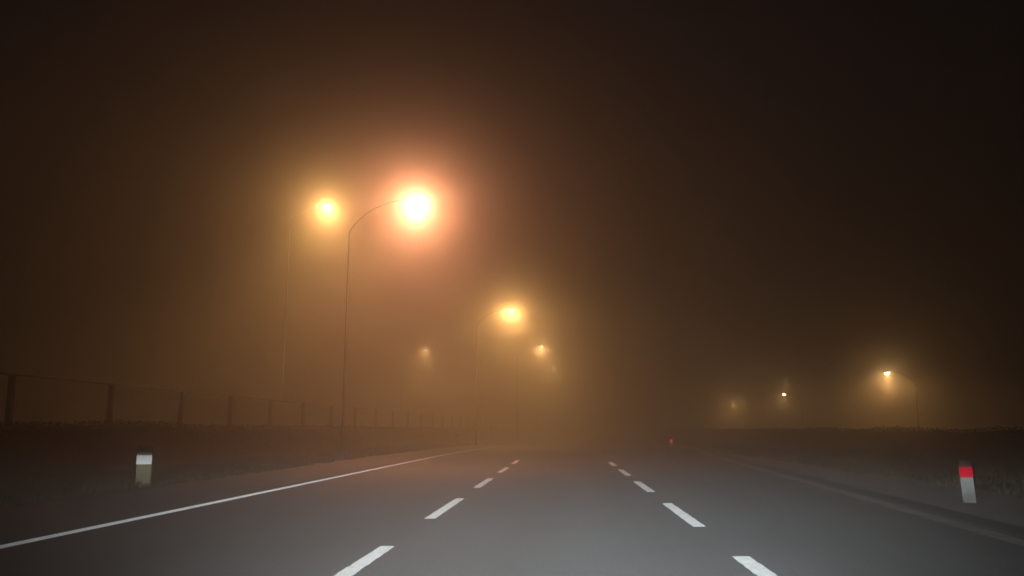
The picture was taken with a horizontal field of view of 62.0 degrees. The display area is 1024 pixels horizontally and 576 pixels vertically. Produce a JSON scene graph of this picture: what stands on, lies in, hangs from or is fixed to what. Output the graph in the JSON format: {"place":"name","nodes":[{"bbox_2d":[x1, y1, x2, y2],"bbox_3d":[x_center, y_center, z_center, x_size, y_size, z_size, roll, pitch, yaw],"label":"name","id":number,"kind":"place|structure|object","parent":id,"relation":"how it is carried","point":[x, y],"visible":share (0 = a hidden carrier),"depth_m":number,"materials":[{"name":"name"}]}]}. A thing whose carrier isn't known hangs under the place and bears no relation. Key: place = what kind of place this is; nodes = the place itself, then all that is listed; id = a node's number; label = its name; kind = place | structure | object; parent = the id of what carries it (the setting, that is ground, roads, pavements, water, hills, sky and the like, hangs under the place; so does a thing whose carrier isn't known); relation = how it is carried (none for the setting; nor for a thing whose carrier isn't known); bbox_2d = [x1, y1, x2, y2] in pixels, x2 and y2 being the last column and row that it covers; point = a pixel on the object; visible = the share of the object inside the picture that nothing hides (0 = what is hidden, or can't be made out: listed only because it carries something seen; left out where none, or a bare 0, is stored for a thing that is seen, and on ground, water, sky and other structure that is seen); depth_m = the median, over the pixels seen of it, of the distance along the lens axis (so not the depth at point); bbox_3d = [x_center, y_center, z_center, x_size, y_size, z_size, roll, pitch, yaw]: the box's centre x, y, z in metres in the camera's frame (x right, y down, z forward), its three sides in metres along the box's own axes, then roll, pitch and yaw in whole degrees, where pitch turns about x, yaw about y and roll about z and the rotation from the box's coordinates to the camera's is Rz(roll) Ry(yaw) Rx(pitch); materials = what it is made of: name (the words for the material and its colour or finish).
{"place":"outdoors","nodes":[
{"label":"outdoors","id":0,"kind":"place"},
{"bbox_2d":[135,447,152,485],"bbox_3d":[-8.681,4.235,20.109,0.337,0.958,0.164,2,-10,-14],"label":"roadside post","id":1,"kind":"object","parent":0,"point":[144,461],"visible":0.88,"depth_m":20.05,"materials":[{"name":"plastic"}]},
{"bbox_2d":[0,443,470,508],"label":"verge grass","id":2,"kind":"structure","parent":0,"point":[80,481],"depth_m":24.21,"materials":[{"name":"green plant"}]},
{"bbox_2d":[0,431,595,544],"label":"shoulder","id":3,"kind":"object","parent":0,"point":[22,523],"visible":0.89,"depth_m":16.48},
{"bbox_2d":[474,308,514,444],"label":"street lamp","id":4,"kind":"object","parent":3,"relation":"on","point":[511,309],"visible":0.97,"depth_m":73.11,"materials":[{"name":"metal"}]},
{"bbox_2d":[517,345,543,439],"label":"street lamp","id":5,"kind":"object","parent":3,"relation":"on","point":[517,394],"visible":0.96,"depth_m":105.48,"materials":[{"name":"metal"}]},
{"bbox_2d":[455,434,458,444],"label":"roadside post","id":6,"kind":"object","parent":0,"point":[457,439],"visible":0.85,"depth_m":69.25,"materials":[{"name":"plastic"}]},
{"bbox_2d":[0,432,1023,575],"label":"road","id":7,"kind":"structure","parent":0,"point":[576,505],"depth_m":11.21,"materials":[{"name":"grey asphalt"}]},
{"bbox_2d":[0,431,599,548],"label":"edge line","id":8,"kind":"object","parent":7,"relation":"on","point":[82,529],"visible":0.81,"depth_m":13.46,"materials":[{"name":"paint"}]},
{"bbox_2d":[334,546,393,575],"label":"lane marking","id":9,"kind":"object","parent":7,"relation":"on","point":[354,568],"visible":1,"depth_m":8.40,"materials":[{"name":"paint"}]},
{"bbox_2d":[424,498,463,518],"bbox_3d":[-1.099,3.700,14.381,0.185,0.001,3.781,-1,-9,3],"label":"lane dash","id":10,"kind":"object","parent":7,"relation":"on","point":[439,512],"visible":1,"depth_m":13.97,"materials":[{"name":"paint"}]},
{"bbox_2d":[473,478,493,487],"bbox_3d":[-0.686,4.810,21.061,0.185,0.001,3.795,-1,-9,3],"label":"lane dash","id":11,"kind":"object","parent":7,"relation":"on","point":[483,483],"visible":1,"depth_m":20.70,"materials":[{"name":"paint"}]},
{"bbox_2d":[497,467,509,472],"bbox_3d":[-0.273,5.917,27.720,0.182,0.001,3.756,-1,-9,3],"label":"lane dash","id":12,"kind":"object","parent":7,"relation":"on","point":[503,469],"visible":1,"depth_m":27.28,"materials":[{"name":"paint"}]},
{"bbox_2d":[617,469,631,475],"bbox_3d":[3.438,5.651,26.122,0.203,0.001,3.756,-1,-9,3],"label":"lane marking","id":13,"kind":"object","parent":7,"relation":"on","point":[625,473],"visible":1,"depth_m":25.71,"materials":[{"name":"paint"}]},
{"bbox_2d":[633,481,654,491],"bbox_3d":[3.040,4.590,19.739,0.196,0.001,3.795,-1,-9,3],"label":"lane marking","id":14,"kind":"object","parent":7,"relation":"on","point":[643,486],"visible":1,"depth_m":19.61,"materials":[{"name":"paint"}]},
{"bbox_2d":[670,438,672,449],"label":"roadside post","id":15,"kind":"object","parent":7,"relation":"on","point":[671,444],"visible":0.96,"depth_m":56.00,"materials":[{"name":"grey plastic"}]},
{"bbox_2d":[663,503,705,526],"bbox_3d":[2.643,3.526,13.335,0.201,0.001,3.781,-1,-9,3],"label":"lane marking","id":16,"kind":"object","parent":7,"relation":"on","point":[689,519],"visible":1,"depth_m":12.99,"materials":[{"name":"paint"}]},
{"bbox_2d":[732,556,776,575],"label":"lane marking","id":17,"kind":"object","parent":7,"relation":"on","point":[753,565],"visible":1,"depth_m":8.15,"materials":[{"name":"paint"}]},
{"bbox_2d":[626,432,1023,545],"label":"edge line","id":18,"kind":"object","parent":7,"relation":"on","point":[1004,537],"visible":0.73,"depth_m":13.79,"materials":[{"name":"paint"}]},
{"bbox_2d":[0,431,1023,530],"bbox_3d":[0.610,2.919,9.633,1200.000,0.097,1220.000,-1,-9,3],"label":"ground","id":19,"kind":"structure","parent":0,"point":[530,434],"depth_m":24.44,"materials":[{"name":"soil"}]},
{"bbox_2d":[0,373,496,427],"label":"wire fence","id":20,"kind":"object","parent":19,"relation":"on","point":[10,397],"visible":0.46,"depth_m":35.77,"materials":[{"name":"metal"}]},
{"bbox_2d":[0,419,526,479],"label":"hedge","id":21,"kind":"object","parent":19,"relation":"on","point":[26,449],"visible":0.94,"depth_m":31.25,"materials":[{"name":"black"}]},
{"bbox_2d":[280,203,330,425],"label":"street lamp","id":22,"kind":"object","parent":19,"relation":"on","point":[326,204],"visible":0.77,"depth_m":59.60,"materials":[{"name":"metal"}]},
{"bbox_2d":[337,197,422,459],"bbox_3d":[-5.819,1.677,37.964,3.540,11.740,0.360,-1,-9,3],"label":"street lamp","id":23,"kind":"object","parent":19,"relation":"on","point":[416,200],"visible":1,"depth_m":37.97,"materials":[{"name":"metal"}]},
{"bbox_2d":[400,348,427,425],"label":"street lamp","id":24,"kind":"object","parent":19,"relation":"on","point":[425,349],"visible":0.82,"depth_m":110.45,"materials":[{"name":"metal"}]},
{"bbox_2d":[549,379,564,435],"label":"street lamp","id":25,"kind":"object","parent":19,"relation":"on","point":[549,407],"visible":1,"depth_m":178.62,"materials":[{"name":"metal"}]},
{"bbox_2d":[781,392,803,428],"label":"street lamp","id":26,"kind":"object","parent":19,"relation":"on","point":[783,393],"visible":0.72,"depth_m":102.77,"materials":[{"name":"metal"}]},
{"bbox_2d":[623,431,1023,526],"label":"gravel verge","id":27,"kind":"structure","parent":19,"relation":"on","point":[1005,508],"depth_m":18.15,"materials":[{"name":"grey gravel"}]},
{"bbox_2d":[958,460,975,502],"bbox_3d":[8.005,3.428,14.988,0.209,0.802,0.107,-6,-11,19],"label":"roadside post","id":28,"kind":"object","parent":27,"relation":"on","point":[966,481],"visible":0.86,"depth_m":14.96,"materials":[{"name":"grey plastic"}]},
{"bbox_2d":[627,432,1023,535],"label":"gutter","id":29,"kind":"object","parent":19,"relation":"on","point":[1000,527],"visible":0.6,"depth_m":15.33,"materials":[{"name":"grey concrete"}]},
{"bbox_2d":[665,425,1023,468],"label":"hedge","id":30,"kind":"object","parent":19,"relation":"on","point":[1005,447],"visible":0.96,"depth_m":37.16,"materials":[{"name":"green plant"}]},
{"bbox_2d":[682,443,1023,496],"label":"verge grass","id":31,"kind":"structure","parent":19,"relation":"on","point":[1011,475],"depth_m":29.05,"materials":[{"name":"green plant"}]},
{"bbox_2d":[883,370,919,429],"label":"street lamp","id":32,"kind":"object","parent":19,"relation":"on","point":[886,372],"visible":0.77,"depth_m":64.43,"materials":[{"name":"metal"}]},
{"bbox_2d":[0,0,1023,430],"label":"sky","id":33,"kind":"structure","parent":0,"point":[695,210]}
]}

